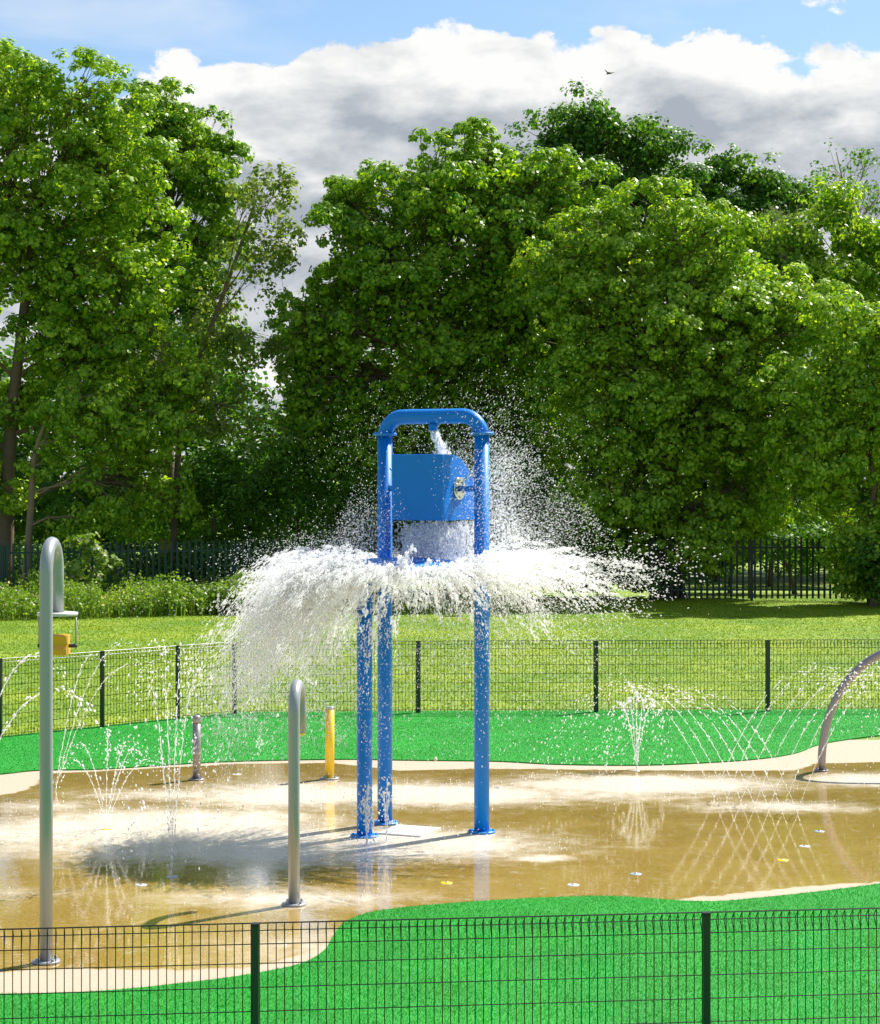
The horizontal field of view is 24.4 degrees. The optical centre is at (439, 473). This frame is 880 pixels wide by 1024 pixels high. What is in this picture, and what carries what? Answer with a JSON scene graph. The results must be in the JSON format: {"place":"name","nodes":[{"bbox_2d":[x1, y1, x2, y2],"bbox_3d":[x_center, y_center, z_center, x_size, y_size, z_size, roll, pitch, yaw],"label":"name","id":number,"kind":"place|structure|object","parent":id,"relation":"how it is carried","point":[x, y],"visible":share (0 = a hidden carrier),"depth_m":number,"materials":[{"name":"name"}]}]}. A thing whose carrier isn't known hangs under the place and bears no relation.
{"place":"outdoors","nodes":[
{"label":"outdoors","id":0,"kind":"place"},
{"bbox_2d":[0,740,879,993],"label":"splash pad","id":1,"kind":"object","parent":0,"point":[702,846],"visible":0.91,"depth_m":19.02,"materials":[{"name":"concrete"}]},
{"bbox_2d":[32,537,77,965],"bbox_3d":[-2.815,1.978,14.793,0.300,3.035,0.679,0,0,0],"label":"pole","id":2,"kind":"object","parent":1,"relation":"on","point":[51,598],"visible":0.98,"depth_m":14.52,"materials":[{"name":"metal"}]},
{"bbox_2d":[0,652,159,832],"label":"water jet","id":3,"kind":"object","parent":1,"relation":"on","point":[72,691],"visible":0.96,"depth_m":19.79,"materials":[{"name":"white"}]},
{"bbox_2d":[30,729,200,827],"bbox_3d":[-3.216,3.019,20.070,1.671,0.988,0.393,0,0,0],"label":"water jet","id":4,"kind":"object","parent":1,"relation":"on","point":[107,820],"visible":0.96,"depth_m":20.05,"materials":[{"name":"white liquid"}]},
{"bbox_2d":[55,639,208,790],"bbox_3d":[-3.353,2.679,22.562,1.767,1.696,0.403,0,0,3],"label":"water jet","id":5,"kind":"object","parent":1,"relation":"on","point":[92,698],"visible":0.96,"depth_m":22.44,"materials":[{"name":"white liquid"}]},
{"bbox_2d":[135,883,146,885],"bbox_3d":[-2.539,3.490,17.289,0.108,0.011,0.108,0,0,0],"label":"floor nozzle","id":6,"kind":"object","parent":1,"relation":"on","point":[141,884],"visible":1,"depth_m":17.28,"materials":[{"name":"metal"}]},
{"bbox_2d":[81,638,262,879],"bbox_3d":[-2.339,2.481,17.698,1.647,2.098,0.723,0,0,7],"label":"water jet","id":7,"kind":"object","parent":1,"relation":"on","point":[162,759],"visible":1,"depth_m":17.71,"materials":[{"name":"white"}]},
{"bbox_2d":[189,715,204,780],"bbox_3d":[-2.775,3.125,23.220,0.180,0.740,0.180,0,0,0],"label":"metal bollard","id":8,"kind":"object","parent":1,"relation":"on","point":[196,720],"visible":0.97,"depth_m":23.18,"materials":[{"name":"metal"}]},
{"bbox_2d":[282,679,305,906],"bbox_3d":[-1.183,2.592,16.677,0.200,1.805,0.566,0,0,0],"label":"spray post","id":9,"kind":"object","parent":1,"relation":"on","point":[297,714],"visible":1,"depth_m":16.46,"materials":[{"name":"metal"}]},
{"bbox_2d":[320,706,338,779],"bbox_3d":[-1.261,3.082,23.296,0.220,0.827,0.220,0,0,0],"label":"yellow bollard","id":10,"kind":"object","parent":1,"relation":"on","point":[329,743],"visible":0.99,"depth_m":23.25,"materials":[{"name":"yellow metal"}]},
{"bbox_2d":[351,784,380,857],"bbox_3d":[-0.708,3.148,18.490,0.290,0.699,0.285,0,0,26],"label":"water jet","id":11,"kind":"object","parent":1,"relation":"on","point":[366,807],"visible":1,"depth_m":18.49,"materials":[{"name":"white liquid"}]},
{"bbox_2d":[376,776,401,841],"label":"water jet","id":12,"kind":"object","parent":1,"relation":"on","point":[385,804],"visible":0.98,"depth_m":19.30,"materials":[{"name":"white"}]},
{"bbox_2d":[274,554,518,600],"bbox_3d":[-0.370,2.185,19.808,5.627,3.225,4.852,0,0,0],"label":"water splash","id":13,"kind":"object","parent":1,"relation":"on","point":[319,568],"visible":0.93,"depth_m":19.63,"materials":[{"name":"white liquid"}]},
{"bbox_2d":[377,824,440,836],"bbox_3d":[-0.301,3.489,19.875,0.460,0.014,0.520,0,0,23],"label":"drain cover","id":14,"kind":"object","parent":1,"relation":"on","point":[413,831],"visible":0.9,"depth_m":19.85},
{"bbox_2d":[335,408,495,838],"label":"water dump tower","id":15,"kind":"structure","parent":1,"relation":"on","point":[434,487],"depth_m":19.76,"materials":[{"name":"metal"}]},
{"bbox_2d":[282,554,503,591],"bbox_3d":[-0.047,1.182,20.059,3.929,0.856,3.683,0,0,0],"label":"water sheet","id":16,"kind":"object","parent":15,"relation":"attached to","point":[360,559],"visible":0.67,"depth_m":19.98,"materials":[{"name":"white"}]},
{"bbox_2d":[0,766,872,945],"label":"bouncing drops","id":17,"kind":"object","parent":1,"relation":"on","point":[343,813],"visible":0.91,"depth_m":20.64,"materials":[{"name":"white liquid"}]},
{"bbox_2d":[440,881,452,883],"bbox_3d":[0.055,3.490,17.373,0.108,0.011,0.108,0,0,0],"label":"floor nozzle","id":18,"kind":"object","parent":1,"relation":"on","point":[446,882],"visible":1,"depth_m":17.36,"materials":[{"name":"yellow paint"}]},
{"bbox_2d":[567,883,578,885],"bbox_3d":[1.130,3.490,17.289,0.108,0.011,0.108,0,0,0],"label":"floor nozzle","id":19,"kind":"object","parent":1,"relation":"on","point":[572,884],"visible":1,"depth_m":17.28,"materials":[{"name":"metal"}]},
{"bbox_2d":[598,690,675,768],"bbox_3d":[2.350,3.041,24.094,0.947,0.954,0.337,0,0,0],"label":"water jet","id":20,"kind":"object","parent":1,"relation":"on","point":[628,700],"visible":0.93,"depth_m":24.08,"materials":[{"name":"white"}]},
{"bbox_2d":[530,663,877,799],"bbox_3d":[2.993,2.774,22.003,4.037,1.471,0.495,0,0,0],"label":"water jet","id":21,"kind":"object","parent":1,"relation":"on","point":[692,731],"visible":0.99,"depth_m":21.87,"materials":[{"name":"white"}]},
{"bbox_2d":[531,666,879,797],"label":"water jet","id":22,"kind":"object","parent":1,"relation":"on","point":[683,733],"visible":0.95,"depth_m":21.95,"materials":[{"name":"white"}]},
{"bbox_2d":[547,667,876,802],"bbox_3d":[3.231,2.785,21.817,4.277,1.442,0.455,0,0,0],"label":"water jet","id":23,"kind":"object","parent":1,"relation":"on","point":[631,686],"visible":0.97,"depth_m":21.68,"materials":[{"name":"white"}]},
{"bbox_2d":[569,662,879,805],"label":"water jet","id":24,"kind":"object","parent":1,"relation":"on","point":[820,689],"visible":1,"depth_m":21.42,"materials":[{"name":"white liquid"}]},
{"bbox_2d":[585,671,878,810],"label":"water jet","id":25,"kind":"object","parent":1,"relation":"on","point":[744,736],"visible":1,"depth_m":21.10,"materials":[{"name":"white liquid"}]},
{"bbox_2d":[593,666,879,808],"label":"water jet","id":26,"kind":"object","parent":1,"relation":"on","point":[733,735],"visible":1,"depth_m":21.23,"materials":[{"name":"white"}]},
{"bbox_2d":[610,682,877,812],"bbox_3d":[3.683,2.784,21.089,3.907,1.452,0.412,0,0,0],"label":"water jet","id":27,"kind":"object","parent":1,"relation":"on","point":[847,705],"visible":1,"depth_m":20.98,"materials":[{"name":"white liquid"}]},
{"bbox_2d":[814,650,879,771],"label":"spray hoop","id":28,"kind":"object","parent":1,"relation":"on","point":[827,721],"visible":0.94,"depth_m":23.83,"materials":[{"name":"metal"}]},
{"bbox_2d":[820,656,879,789],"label":"water jet","id":29,"kind":"object","parent":1,"relation":"on","point":[869,698],"visible":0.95,"depth_m":22.28,"materials":[{"name":"white"}]},
{"bbox_2d":[0,481,879,739],"bbox_3d":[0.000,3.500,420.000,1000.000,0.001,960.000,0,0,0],"label":"lawn","id":30,"kind":"structure","parent":0,"point":[517,587],"depth_m":40.21,"materials":[{"name":"plant"}]},
{"bbox_2d":[14,456,75,556],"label":"shrub","id":31,"kind":"object","parent":30,"relation":"on","point":[40,530],"visible":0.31,"depth_m":59.83,"materials":[{"name":"green plant"}]},
{"bbox_2d":[8,536,114,586],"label":"shrub","id":32,"kind":"object","parent":30,"relation":"on","point":[35,559],"visible":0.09,"depth_m":57.23,"materials":[{"name":"green plant"}]},
{"bbox_2d":[14,363,141,587],"bbox_3d":[-9.716,0.260,55.318,3.471,6.501,2.664,0,0,-22],"label":"maple tree","id":33,"kind":"object","parent":30,"relation":"on","point":[67,404],"visible":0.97,"depth_m":55.26,"materials":[{"name":"green plant"}]},
{"bbox_2d":[62,532,123,588],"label":"shrub","id":34,"kind":"object","parent":30,"relation":"on","point":[89,544],"visible":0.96,"depth_m":52.27,"materials":[{"name":"green plant"}]},
{"bbox_2d":[33,447,182,555],"bbox_3d":[-10.224,1.338,61.928,5.169,4.336,3.353,0,0,0],"label":"shrub","id":35,"kind":"object","parent":30,"relation":"on","point":[84,495],"visible":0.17,"depth_m":61.59,"materials":[{"name":"green plant"}]},
{"bbox_2d":[0,35,221,588],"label":"maple tree","id":36,"kind":"object","parent":30,"relation":"on","point":[87,334],"visible":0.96,"depth_m":56.41,"materials":[{"name":"green plant"}]},
{"bbox_2d":[0,564,264,620],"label":"weeds","id":37,"kind":"object","parent":30,"relation":"on","point":[151,598],"visible":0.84,"depth_m":50.00,"materials":[{"name":"green plant"}]},
{"bbox_2d":[76,530,228,590],"bbox_3d":[-8.316,2.558,57.891,4.838,1.917,2.818,0,0,0],"label":"shrub","id":38,"kind":"object","parent":30,"relation":"on","point":[192,540],"visible":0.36,"depth_m":57.63,"materials":[{"name":"green plant"}]},
{"bbox_2d":[51,76,256,574],"bbox_3d":[-8.942,-4.487,63.887,6.645,16.075,5.179,0,0,0],"label":"broadleaf tree","id":39,"kind":"object","parent":30,"relation":"on","point":[170,116],"visible":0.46,"depth_m":63.31,"materials":[{"name":"green plant"}]},
{"bbox_2d":[142,429,278,579],"bbox_3d":[-6.658,1.044,59.056,4.135,4.924,3.268,0,0,-12],"label":"shrub","id":40,"kind":"object","parent":30,"relation":"on","point":[220,491],"visible":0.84,"depth_m":58.70,"materials":[{"name":"green plant"}]},
{"bbox_2d":[0,538,447,601],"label":"palisade fence","id":41,"kind":"object","parent":30,"relation":"on","point":[234,550],"visible":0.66,"depth_m":54.60,"materials":[{"name":"black metal"}]},
{"bbox_2d":[181,571,279,606],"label":"bramble bush","id":42,"kind":"object","parent":30,"relation":"on","point":[260,590],"visible":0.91,"depth_m":50.53,"materials":[{"name":"green plant"}]},
{"bbox_2d":[160,158,307,581],"bbox_3d":[-5.841,-2.738,57.959,4.214,12.488,2.927,0,0,0],"label":"birch tree","id":43,"kind":"object","parent":30,"relation":"on","point":[283,259],"visible":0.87,"depth_m":57.81,"materials":[{"name":"green plant"}]},
{"bbox_2d":[191,526,356,589],"bbox_3d":[-4.730,2.522,58.471,5.280,2.012,3.024,0,0,0],"label":"shrub","id":44,"kind":"object","parent":30,"relation":"on","point":[281,535],"visible":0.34,"depth_m":58.17,"materials":[{"name":"green plant"}]},
{"bbox_2d":[233,399,356,589],"bbox_3d":[-4.321,0.655,59.692,4.414,5.706,4.184,0,0,0],"label":"shrub","id":45,"kind":"object","parent":30,"relation":"on","point":[289,456],"visible":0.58,"depth_m":59.55,"materials":[{"name":"green plant"}]},
{"bbox_2d":[309,472,442,572],"bbox_3d":[-1.709,1.647,58.362,4.070,3.709,3.748,0,0,0],"label":"shrub","id":46,"kind":"object","parent":30,"relation":"on","point":[362,526],"visible":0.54,"depth_m":58.21,"materials":[{"name":"green plant"}]},
{"bbox_2d":[0,278,879,576],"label":"woodland","id":47,"kind":"object","parent":30,"relation":"on","point":[264,430],"visible":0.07,"depth_m":69.61,"materials":[{"name":"green plant"}]},
{"bbox_2d":[260,115,629,591],"bbox_3d":[0.209,-3.518,59.931,10.872,14.104,5.925,0,0,0],"label":"chestnut tree","id":48,"kind":"object","parent":30,"relation":"on","point":[509,200],"visible":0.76,"depth_m":59.13,"materials":[{"name":"green plant"}]},
{"bbox_2d":[525,526,680,598],"bbox_3d":[4.549,2.463,56.733,4.398,2.096,3.447,0,0,0],"label":"water splash","id":49,"kind":"object","parent":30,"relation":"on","point":[596,565],"visible":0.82,"depth_m":56.31,"materials":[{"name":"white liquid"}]},
{"bbox_2d":[503,77,715,483],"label":"oak tree","id":50,"kind":"object","parent":30,"relation":"on","point":[596,133],"visible":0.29,"depth_m":85.25,"materials":[{"name":"green plant"}]},
{"bbox_2d":[648,527,704,598],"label":"shrub","id":51,"kind":"object","parent":30,"relation":"on","point":[680,571],"visible":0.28,"depth_m":56.61,"materials":[{"name":"green plant"}]},
{"bbox_2d":[503,175,863,598],"bbox_3d":[6.742,-2.402,57.153,9.978,11.830,5.848,0,0,0],"label":"lime tree","id":52,"kind":"object","parent":30,"relation":"on","point":[732,315],"visible":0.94,"depth_m":56.08,"materials":[{"name":"green plant"}]},
{"bbox_2d":[686,526,788,592],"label":"shrub","id":53,"kind":"object","parent":30,"relation":"on","point":[733,572],"visible":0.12,"depth_m":59.48,"materials":[{"name":"green plant"}]},
{"bbox_2d":[649,537,855,600],"bbox_3d":[8.603,2.625,55.928,5.714,1.749,0.095,0,0,0],"label":"palisade fence","id":54,"kind":"object","parent":30,"relation":"on","point":[750,589],"visible":0.84,"depth_m":55.88,"materials":[{"name":"black metal"}]},
{"bbox_2d":[665,135,846,473],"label":"oak tree","id":55,"kind":"object","parent":30,"relation":"on","point":[759,190],"visible":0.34,"depth_m":91.41,"materials":[{"name":"green plant"}]},
{"bbox_2d":[687,525,839,593],"bbox_3d":[9.652,2.405,58.926,5.347,2.217,2.577,0,0,0],"label":"shrub","id":56,"kind":"object","parent":30,"relation":"on","point":[809,534],"visible":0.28,"depth_m":58.81,"materials":[{"name":"green plant"}]},
{"bbox_2d":[692,498,864,580],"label":"shrub","id":57,"kind":"object","parent":30,"relation":"on","point":[775,570],"visible":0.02,"depth_m":65.65,"materials":[{"name":"green plant"}]},
{"bbox_2d":[725,513,860,585],"bbox_3d":[10.291,2.292,62.927,5.712,2.422,3.222,0,0,0],"label":"shrub","id":58,"kind":"object","parent":30,"relation":"on","point":[794,526],"visible":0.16,"depth_m":62.73,"materials":[{"name":"green plant"}]},
{"bbox_2d":[716,174,879,568],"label":"broadleaf tree","id":59,"kind":"object","parent":30,"relation":"on","point":[832,210],"visible":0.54,"depth_m":73.14,"materials":[{"name":"green plant"}]},
{"bbox_2d":[747,288,879,605],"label":"lime tree","id":60,"kind":"object","parent":30,"relation":"on","point":[827,431],"visible":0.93,"depth_m":53.53,"materials":[{"name":"green plant"}]},
{"bbox_2d":[803,138,879,332],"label":"ash tree","id":61,"kind":"object","parent":30,"relation":"on","point":[861,157],"visible":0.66,"depth_m":97.86,"materials":[{"name":"green plant"}]},
{"bbox_2d":[840,585,862,600],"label":"shrub","id":62,"kind":"object","parent":30,"relation":"on","point":[852,594],"visible":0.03,"depth_m":55.25,"materials":[{"name":"green plant"}]},
{"bbox_2d":[835,532,879,606],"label":"shrub","id":63,"kind":"object","parent":30,"relation":"on","point":[868,579],"visible":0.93,"depth_m":52.93,"materials":[{"name":"green plant"}]},
{"bbox_2d":[0,883,879,1023],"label":"turf","id":64,"kind":"structure","parent":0,"point":[544,994],"depth_m":14.11,"materials":[{"name":"green plastic"}]},
{"bbox_2d":[0,907,879,1023],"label":"fence","id":65,"kind":"object","parent":64,"relation":"on","point":[255,963],"visible":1,"depth_m":11.18,"materials":[{"name":"metal"}]},
{"bbox_2d":[0,708,879,774],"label":"turf","id":66,"kind":"structure","parent":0,"point":[254,758],"depth_m":26.61,"materials":[{"name":"green plastic"}]},
{"bbox_2d":[0,639,879,737],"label":"fence","id":67,"kind":"object","parent":66,"relation":"on","point":[595,664],"visible":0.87,"depth_m":29.58,"materials":[{"name":"metal"}]},
{"bbox_2d":[0,0,879,480],"label":"sky","id":68,"kind":"structure","parent":0,"point":[324,87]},
{"bbox_2d":[366,511,551,589],"bbox_3d":[0.205,2.285,60.831,6.418,2.450,3.407,0,0,-14],"label":"water splash","id":69,"kind":"object","parent":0,"point":[505,568],"visible":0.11,"depth_m":60.74,"materials":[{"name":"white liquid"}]},
{"bbox_2d":[420,463,599,594],"bbox_3d":[1.954,1.609,58.333,4.975,3.798,3.994,0,0,22],"label":"water splash","id":70,"kind":"object","parent":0,"point":[535,519],"visible":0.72,"depth_m":58.05,"materials":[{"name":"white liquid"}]},
{"bbox_2d":[761,201,810,569],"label":"tree","id":71,"kind":"object","parent":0,"point":[797,242],"visible":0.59,"depth_m":72.78,"materials":[{"name":"green plant"}]}
]}

